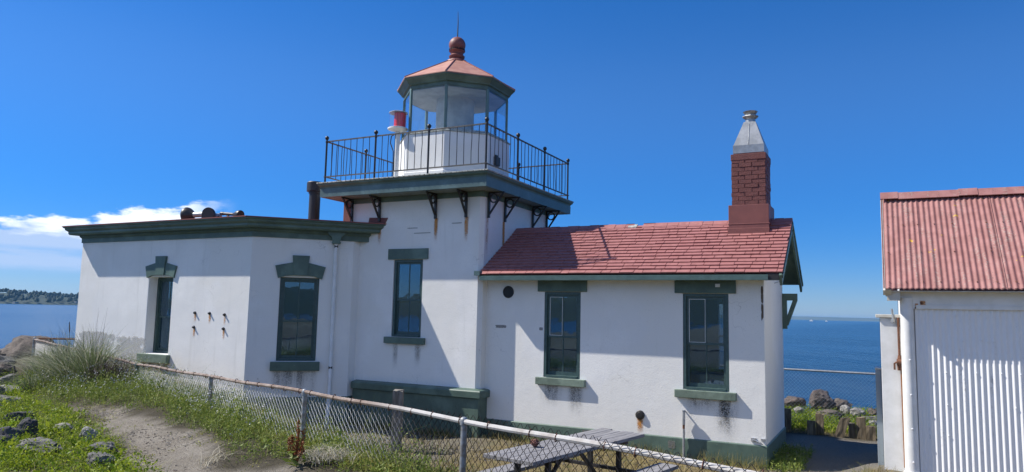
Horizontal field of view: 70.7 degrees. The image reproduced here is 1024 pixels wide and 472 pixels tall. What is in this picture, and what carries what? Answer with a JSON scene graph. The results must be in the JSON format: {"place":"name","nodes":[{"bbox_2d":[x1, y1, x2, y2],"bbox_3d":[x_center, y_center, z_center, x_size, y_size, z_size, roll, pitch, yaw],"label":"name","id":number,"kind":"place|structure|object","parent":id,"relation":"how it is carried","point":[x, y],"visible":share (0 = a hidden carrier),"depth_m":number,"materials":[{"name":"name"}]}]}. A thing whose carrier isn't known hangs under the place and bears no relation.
{"place":"outdoors","nodes":[
{"label":"outdoors","id":0,"kind":"place"},
{"bbox_2d":[0,292,77,304],"bbox_3d":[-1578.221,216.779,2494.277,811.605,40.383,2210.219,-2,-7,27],"label":"headland","id":1,"kind":"structure","parent":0,"point":[42,298],"depth_m":2133.00,"materials":[{"name":"green plant"}]},
{"bbox_2d":[0,288,78,302],"bbox_3d":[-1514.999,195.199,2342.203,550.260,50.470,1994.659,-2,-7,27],"label":"woodland","id":2,"kind":"object","parent":1,"relation":"on","point":[16,294],"visible":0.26,"depth_m":2180.62,"materials":[{"name":"green plant"}]},
{"bbox_2d":[0,304,882,410],"bbox_3d":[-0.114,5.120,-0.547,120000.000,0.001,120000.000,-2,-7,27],"label":"water","id":3,"kind":"structure","parent":0,"point":[851,346],"depth_m":130.75,"materials":[{"name":"blue liquid"}]},
{"bbox_2d":[0,356,902,471],"bbox_3d":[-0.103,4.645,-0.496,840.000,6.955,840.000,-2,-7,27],"label":"ground","id":4,"kind":"structure","parent":0,"point":[845,453],"depth_m":8.89,"materials":[{"name":"green plant"}]},
{"bbox_2d":[0,386,5,394],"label":"rock","id":5,"kind":"object","parent":4,"relation":"on","point":[2,390],"visible":0.54,"depth_m":11.41,"materials":[{"name":"grey stone"}]},
{"bbox_2d":[0,362,16,376],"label":"rock","id":6,"kind":"object","parent":4,"relation":"on","point":[4,366],"visible":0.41,"depth_m":14.74,"materials":[{"name":"grey stone"}]},
{"bbox_2d":[0,355,16,363],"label":"rock","id":7,"kind":"object","parent":4,"relation":"on","point":[3,359],"visible":0.36,"depth_m":16.07,"materials":[{"name":"grey stone"}]},
{"bbox_2d":[0,374,18,384],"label":"rock","id":8,"kind":"object","parent":4,"relation":"on","point":[6,376],"visible":0.21,"depth_m":13.13,"materials":[{"name":"grey stone"}]},
{"bbox_2d":[0,395,22,405],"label":"rock","id":9,"kind":"object","parent":4,"relation":"on","point":[6,397],"visible":0.27,"depth_m":10.79,"materials":[{"name":"grey stone"}]},
{"bbox_2d":[0,426,23,447],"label":"rock","id":10,"kind":"object","parent":4,"relation":"on","point":[6,431],"visible":0.58,"depth_m":7.57,"materials":[{"name":"grey stone"}]},
{"bbox_2d":[1,384,25,392],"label":"rock","id":11,"kind":"object","parent":4,"relation":"on","point":[12,388],"visible":0.16,"depth_m":11.86,"materials":[{"name":"grey stone"}]},
{"bbox_2d":[1,411,35,422],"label":"rock","id":12,"kind":"object","parent":4,"relation":"on","point":[15,414],"visible":0.46,"depth_m":9.03,"materials":[{"name":"grey stone"}]},
{"bbox_2d":[16,417,38,437],"bbox_3d":[-5.419,2.169,8.072,0.236,0.286,0.221,-2,-7,27],"label":"rock","id":13,"kind":"object","parent":4,"relation":"on","point":[29,422],"visible":0.52,"depth_m":8.02,"materials":[{"name":"grey stone"}]},
{"bbox_2d":[0,335,56,359],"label":"rock","id":14,"kind":"object","parent":4,"relation":"on","point":[14,346],"visible":0.25,"depth_m":18.84,"materials":[{"name":"grey stone"}]},
{"bbox_2d":[0,366,58,391],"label":"beach grass clump","id":15,"kind":"object","parent":4,"relation":"on","point":[29,382],"visible":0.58,"depth_m":12.15,"materials":[{"name":"green plant"}]},
{"bbox_2d":[16,437,62,455],"bbox_3d":[-4.739,2.121,7.262,0.444,0.181,0.257,1,-6,2],"label":"rock","id":16,"kind":"object","parent":4,"relation":"on","point":[23,442],"visible":0.52,"depth_m":7.20,"materials":[{"name":"grey stone"}]},
{"bbox_2d":[7,332,78,377],"bbox_3d":[-9.137,2.287,13.977,2.034,1.037,1.833,4,-7,-21],"label":"beach grass clump","id":17,"kind":"object","parent":4,"relation":"on","point":[51,351],"visible":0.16,"depth_m":13.74,"materials":[{"name":"green plant"}]},
{"bbox_2d":[2,329,94,378],"bbox_3d":[-8.662,2.157,13.288,3.523,1.244,2.774,-2,-7,27],"label":"beach grass clump","id":18,"kind":"object","parent":4,"relation":"on","point":[43,362],"visible":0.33,"depth_m":12.98,"materials":[{"name":"green plant"}]},
{"bbox_2d":[2,419,105,471],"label":"dead stems","id":19,"kind":"object","parent":4,"relation":"on","point":[53,465],"visible":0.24,"depth_m":6.59,"materials":[{"name":"beige plant"}]},
{"bbox_2d":[38,337,74,351],"bbox_3d":[-10.529,2.870,18.297,2.833,0.576,0.044,2,-6,-5],"label":"chain link fence","id":20,"kind":"object","parent":4,"relation":"on","point":[57,338],"visible":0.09,"depth_m":18.23,"materials":[{"name":"metal"}]},
{"bbox_2d":[53,423,72,429],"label":"rock","id":21,"kind":"object","parent":4,"relation":"on","point":[68,424],"visible":0.39,"depth_m":8.51,"materials":[{"name":"grey stone"}]},
{"bbox_2d":[0,323,141,385],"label":"beach grass clump","id":22,"kind":"object","parent":4,"relation":"on","point":[60,367],"visible":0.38,"depth_m":12.25,"materials":[{"name":"green plant"}]},
{"bbox_2d":[0,372,171,471],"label":"ground cover","id":23,"kind":"object","parent":4,"relation":"on","point":[20,462],"visible":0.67,"depth_m":7.20,"materials":[{"name":"green plant"}]},
{"bbox_2d":[79,426,97,440],"bbox_3d":[-4.702,2.205,8.011,0.147,0.184,0.202,-14,-17,68],"label":"rock","id":24,"kind":"object","parent":4,"relation":"on","point":[92,432],"visible":0.61,"depth_m":7.97,"materials":[{"name":"grey stone"}]},
{"bbox_2d":[11,308,168,385],"bbox_3d":[-7.236,1.810,11.586,3.372,1.346,2.437,6,-8,-40],"label":"beach grass clump","id":25,"kind":"object","parent":4,"relation":"on","point":[85,357],"visible":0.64,"depth_m":11.78,"materials":[{"name":"green plant"}]},
{"bbox_2d":[85,452,115,468],"bbox_3d":[-3.855,2.091,6.723,0.314,0.163,0.200,-2,-7,27],"label":"rock","id":26,"kind":"object","parent":4,"relation":"on","point":[104,456],"visible":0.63,"depth_m":6.66,"materials":[{"name":"grey stone"}]},
{"bbox_2d":[86,441,117,453],"bbox_3d":[-4.129,2.148,7.293,0.262,0.144,0.254,0,-6,16],"label":"rock","id":27,"kind":"object","parent":4,"relation":"on","point":[110,445],"visible":0.52,"depth_m":7.24,"materials":[{"name":"grey stone"}]},
{"bbox_2d":[57,352,159,391],"bbox_3d":[-6.405,2.107,11.421,1.895,0.681,1.905,2,-6,-4],"label":"bramble","id":28,"kind":"object","parent":4,"relation":"on","point":[109,368],"visible":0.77,"depth_m":11.39,"materials":[{"name":"green plant"}]},
{"bbox_2d":[77,407,208,470],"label":"path debris","id":29,"kind":"object","parent":4,"relation":"on","point":[188,435],"visible":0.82,"depth_m":7.94,"materials":[{"name":"beige gravel"}]},
{"bbox_2d":[34,354,293,431],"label":"weed flowers","id":30,"kind":"object","parent":4,"relation":"on","point":[161,386],"visible":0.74,"depth_m":10.08,"materials":[{"name":"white plant"}]},
{"bbox_2d":[41,401,294,471],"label":"path edge weeds","id":31,"kind":"object","parent":4,"relation":"on","point":[152,425],"visible":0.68,"depth_m":7.73,"materials":[{"name":"green plant"}]},
{"bbox_2d":[195,444,252,467],"bbox_3d":[-2.682,1.991,6.610,0.788,0.249,0.862,-2,-7,27],"label":"dead grass tuft","id":32,"kind":"object","parent":4,"relation":"on","point":[211,457],"visible":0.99,"depth_m":6.63,"materials":[{"name":"beige plant"}]},
{"bbox_2d":[9,347,519,471],"bbox_3d":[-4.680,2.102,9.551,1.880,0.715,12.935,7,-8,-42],"label":"grass","id":33,"kind":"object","parent":4,"relation":"on","point":[202,415],"visible":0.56,"depth_m":8.11,"materials":[{"name":"green plant"}]},
{"bbox_2d":[281,420,311,466],"bbox_3d":[-1.830,1.779,6.170,0.291,0.409,0.264,-2,-7,27],"label":"dock plant","id":34,"kind":"object","parent":4,"relation":"on","point":[299,451],"visible":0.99,"depth_m":6.17,"materials":[{"name":"brown plant"}]},
{"bbox_2d":[283,442,369,467],"bbox_3d":[-1.628,1.845,6.182,0.903,0.183,0.696,-2,-7,27],"label":"dead grass tuft","id":35,"kind":"object","parent":4,"relation":"on","point":[319,454],"visible":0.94,"depth_m":6.10,"materials":[{"name":"beige plant"}]},
{"bbox_2d":[390,389,403,452],"bbox_3d":[-1.798,3.002,11.240,0.170,1.199,0.168,1,-6,2],"label":"wooden post","id":36,"kind":"object","parent":4,"relation":"on","point":[398,398],"visible":0.46,"depth_m":11.19,"materials":[{"name":"grey wood"}]},
{"bbox_2d":[31,337,793,471],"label":"chain link fence","id":37,"kind":"object","parent":4,"relation":"on","point":[463,422],"visible":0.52,"depth_m":5.71,"materials":[{"name":"grey metal"}]},
{"bbox_2d":[62,20,802,468],"bbox_3d":[-1.974,-0.274,15.039,14.630,9.150,5.895,-2,-7,27],"label":"lighthouse","id":38,"kind":"object","parent":4,"relation":"on","point":[450,270],"visible":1,"depth_m":13.21,"materials":[{"name":"white paint"}]},
{"bbox_2d":[136,256,176,363],"bbox_3d":[-6.931,1.501,14.801,0.928,2.123,0.865,-2,-7,27],"label":"window","id":39,"kind":"structure","parent":38,"relation":"in","point":[161,331],"depth_m":14.72,"materials":[{"name":"green glass"}]},
{"bbox_2d":[180,207,201,218],"bbox_3d":[-6.793,-0.429,15.591,0.740,0.420,0.356,-2,-7,27],"label":"fog horn","id":40,"kind":"object","parent":38,"relation":"on","point":[187,213],"visible":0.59,"depth_m":15.60,"materials":[{"name":"metal"}]},
{"bbox_2d":[201,207,221,217],"bbox_3d":[-6.391,-0.410,15.517,0.306,0.372,0.458,-2,-7,27],"label":"fog horn","id":41,"kind":"object","parent":38,"relation":"on","point":[207,212],"visible":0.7,"depth_m":15.36,"materials":[{"name":"black metal"}]},
{"bbox_2d":[220,210,243,215],"bbox_3d":[-5.903,-0.404,15.127,0.631,0.250,0.197,-2,-7,27],"label":"fog horn","id":42,"kind":"object","parent":38,"relation":"on","point":[239,213],"visible":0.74,"depth_m":15.03,"materials":[{"name":"metal"}]},
{"bbox_2d":[270,255,325,370],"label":"window","id":43,"kind":"structure","parent":38,"relation":"in","point":[298,297],"depth_m":13.70,"materials":[{"name":"green glass"}]},
{"bbox_2d":[388,110,407,175],"bbox_3d":[-2.318,-1.756,14.563,0.411,1.538,0.410,-2,-7,27],"label":"beacon lamp","id":44,"kind":"object","parent":38,"relation":"on","point":[399,126],"visible":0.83,"depth_m":14.51,"materials":[{"name":"white metal"}]},
{"bbox_2d":[383,248,428,344],"bbox_3d":[-1.969,1.131,13.613,0.910,1.785,0.195,-2,-7,27],"label":"window","id":45,"kind":"structure","parent":38,"relation":"in","point":[408,274],"depth_m":13.64,"materials":[{"name":"green glass"}]},
{"bbox_2d":[535,280,586,387],"bbox_3d":[0.855,1.645,12.331,0.912,1.785,0.179,-2,-7,27],"label":"window","id":46,"kind":"structure","parent":38,"relation":"in","point":[562,297],"depth_m":12.35,"materials":[{"name":"green glass"}]},
{"bbox_2d":[674,280,736,400],"bbox_3d":[3.007,1.602,11.223,0.945,1.820,0.179,-2,-7,27],"label":"window","id":47,"kind":"structure","parent":38,"relation":"in","point":[705,316],"depth_m":11.24,"materials":[{"name":"green glass"}]},
{"bbox_2d":[306,416,767,469],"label":"wall foot grass","id":48,"kind":"structure","parent":4,"relation":"on","point":[716,457],"depth_m":12.27,"materials":[{"name":"green plant"}]},
{"bbox_2d":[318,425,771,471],"bbox_3d":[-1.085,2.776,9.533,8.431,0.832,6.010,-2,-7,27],"label":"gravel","id":49,"kind":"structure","parent":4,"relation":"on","point":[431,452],"depth_m":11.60,"materials":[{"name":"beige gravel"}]},
{"bbox_2d":[479,428,677,471],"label":"picnic table","id":50,"kind":"object","parent":4,"relation":"on","point":[618,437],"visible":0.88,"depth_m":7.93,"materials":[{"name":"wood"}]},
{"bbox_2d":[530,439,539,446],"bbox_3d":[0.241,2.184,7.632,0.108,0.080,0.109,-2,-7,27],"label":"pine cone","id":51,"kind":"object","parent":50,"relation":"on","point":[534,442],"visible":0.76,"depth_m":7.61,"materials":[{"name":"brown plant"}]},
{"bbox_2d":[784,408,791,431],"bbox_3d":[5.436,3.738,14.226,0.137,0.689,0.090,-2,-7,27],"label":"timber stake","id":52,"kind":"object","parent":4,"relation":"on","point":[788,417],"visible":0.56,"depth_m":14.20,"materials":[{"name":"brown wood"}]},
{"bbox_2d":[762,439,815,471],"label":"gap weeds","id":53,"kind":"object","parent":4,"relation":"on","point":[796,464],"visible":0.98,"depth_m":10.94,"materials":[{"name":"green plant"}]},
{"bbox_2d":[784,396,805,408],"bbox_3d":[6.810,4.019,17.409,0.548,0.308,0.464,-2,-7,27],"label":"rock","id":54,"kind":"object","parent":4,"relation":"on","point":[791,402],"visible":0.68,"depth_m":17.27,"materials":[{"name":"stone"}]},
{"bbox_2d":[794,406,802,413],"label":"rock","id":55,"kind":"object","parent":4,"relation":"on","point":[800,409],"visible":0.77,"depth_m":16.09,"materials":[{"name":"grey stone"}]},
{"bbox_2d":[807,420,815,434],"bbox_3d":[5.730,3.788,13.818,0.160,0.515,0.110,-1,-7,20],"label":"timber stake","id":56,"kind":"object","parent":4,"relation":"on","point":[811,427],"visible":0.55,"depth_m":13.79,"materials":[{"name":"brown wood"}]},
{"bbox_2d":[815,413,823,434],"bbox_3d":[5.898,3.726,13.830,0.153,0.649,0.072,-2,-7,27],"label":"timber stake","id":57,"kind":"object","parent":4,"relation":"on","point":[819,418],"visible":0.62,"depth_m":13.82,"materials":[{"name":"brown wood"}]},
{"bbox_2d":[809,389,833,410],"bbox_3d":[7.281,3.913,17.001,0.560,0.602,0.540,-2,-7,27],"label":"rock","id":58,"kind":"object","parent":4,"relation":"on","point":[821,403],"visible":0.68,"depth_m":16.87,"materials":[{"name":"stone"}]},
{"bbox_2d":[784,368,876,427],"bbox_3d":[6.478,3.458,14.367,6.203,1.560,0.067,-2,-7,27],"label":"chain link fence","id":59,"kind":"object","parent":4,"relation":"on","point":[825,371],"visible":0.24,"depth_m":14.45,"materials":[{"name":"metal"}]},
{"bbox_2d":[817,409,843,419],"bbox_3d":[7.032,3.944,15.897,0.608,0.252,0.404,1,-6,6],"label":"rock","id":60,"kind":"object","parent":4,"relation":"on","point":[829,411],"visible":0.44,"depth_m":15.81,"materials":[{"name":"grey stone"}]},
{"bbox_2d":[833,418,850,437],"bbox_3d":[6.163,3.710,13.580,0.390,0.609,0.093,-2,-7,27],"label":"timber stake","id":61,"kind":"object","parent":4,"relation":"on","point":[843,423],"visible":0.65,"depth_m":13.54,"materials":[{"name":"brown wood"}]},
{"bbox_2d":[832,398,852,410],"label":"rock","id":62,"kind":"object","parent":4,"relation":"on","point":[837,402],"visible":0.36,"depth_m":16.88,"materials":[{"name":"stone"}]},
{"bbox_2d":[840,405,850,413],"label":"rock","id":63,"kind":"object","parent":4,"relation":"on","point":[844,407],"visible":0.83,"depth_m":16.29,"materials":[{"name":"grey stone"}]},
{"bbox_2d":[848,422,855,437],"bbox_3d":[6.389,3.767,13.547,0.132,0.529,0.112,-1,-7,22],"label":"timber stake","id":64,"kind":"object","parent":4,"relation":"on","point":[852,430],"visible":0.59,"depth_m":13.52,"materials":[{"name":"brown wood"}]},
{"bbox_2d":[850,407,865,416],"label":"rock","id":65,"kind":"object","parent":4,"relation":"on","point":[855,411],"visible":0.61,"depth_m":16.08,"materials":[{"name":"grey stone"}]},
{"bbox_2d":[856,417,865,439],"bbox_3d":[6.505,3.698,13.451,0.171,0.651,0.067,-2,-7,30],"label":"timber stake","id":66,"kind":"object","parent":4,"relation":"on","point":[860,427],"visible":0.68,"depth_m":13.43,"materials":[{"name":"brown wood"}]},
{"bbox_2d":[862,416,876,422],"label":"rock","id":67,"kind":"object","parent":4,"relation":"on","point":[868,418],"visible":0.23,"depth_m":15.33,"materials":[{"name":"grey stone"}]},
{"bbox_2d":[866,425,875,440],"bbox_3d":[6.640,3.765,13.348,0.167,0.501,0.089,-2,-7,27],"label":"timber stake","id":68,"kind":"object","parent":4,"relation":"on","point":[870,433],"visible":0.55,"depth_m":13.33,"materials":[{"name":"brown wood"}]},
{"bbox_2d":[867,408,876,415],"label":"rock","id":69,"kind":"object","parent":4,"relation":"on","point":[873,412],"visible":0.64,"depth_m":16.12,"materials":[{"name":"grey stone"}]},
{"bbox_2d":[875,366,883,464],"bbox_3d":[5.296,2.597,10.394,0.089,1.395,0.430,-2,-7,27],"label":"fence post","id":70,"kind":"object","parent":4,"relation":"on","point":[880,431],"visible":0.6,"depth_m":10.21,"materials":[{"name":"grey metal"}]},
{"bbox_2d":[875,314,904,470],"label":"utility cabinet","id":71,"kind":"object","parent":4,"relation":"on","point":[892,419],"visible":0.77,"depth_m":9.89,"materials":[{"name":"white metal"}]},
{"bbox_2d":[880,186,1023,471],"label":"storage shed","id":72,"kind":"structure","parent":4,"relation":"on","point":[953,271],"depth_m":9.50,"materials":[{"name":"white paint"}]},
{"bbox_2d":[0,0,1023,317],"label":"sky","id":73,"kind":"structure","parent":0,"point":[112,111],"materials":[{"name":"blue"}]},
{"bbox_2d":[161,374,898,471],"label":"dry grass","id":74,"kind":"structure","parent":0,"point":[633,465],"depth_m":10.75,"materials":[{"name":"plant"}]},
{"bbox_2d":[784,404,876,433],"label":"bank grass","id":75,"kind":"structure","parent":0,"point":[811,414],"depth_m":15.22,"materials":[{"name":"green plant"}]},
{"bbox_2d":[786,420,876,437],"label":"grass","id":76,"kind":"structure","parent":0,"point":[820,434],"depth_m":14.00,"materials":[{"name":"green plant"}]},
{"bbox_2d":[791,316,879,321],"bbox_3d":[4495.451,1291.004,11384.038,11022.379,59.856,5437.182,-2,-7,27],"label":"shore","id":77,"kind":"structure","parent":0,"point":[832,318],"depth_m":11183.92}
]}

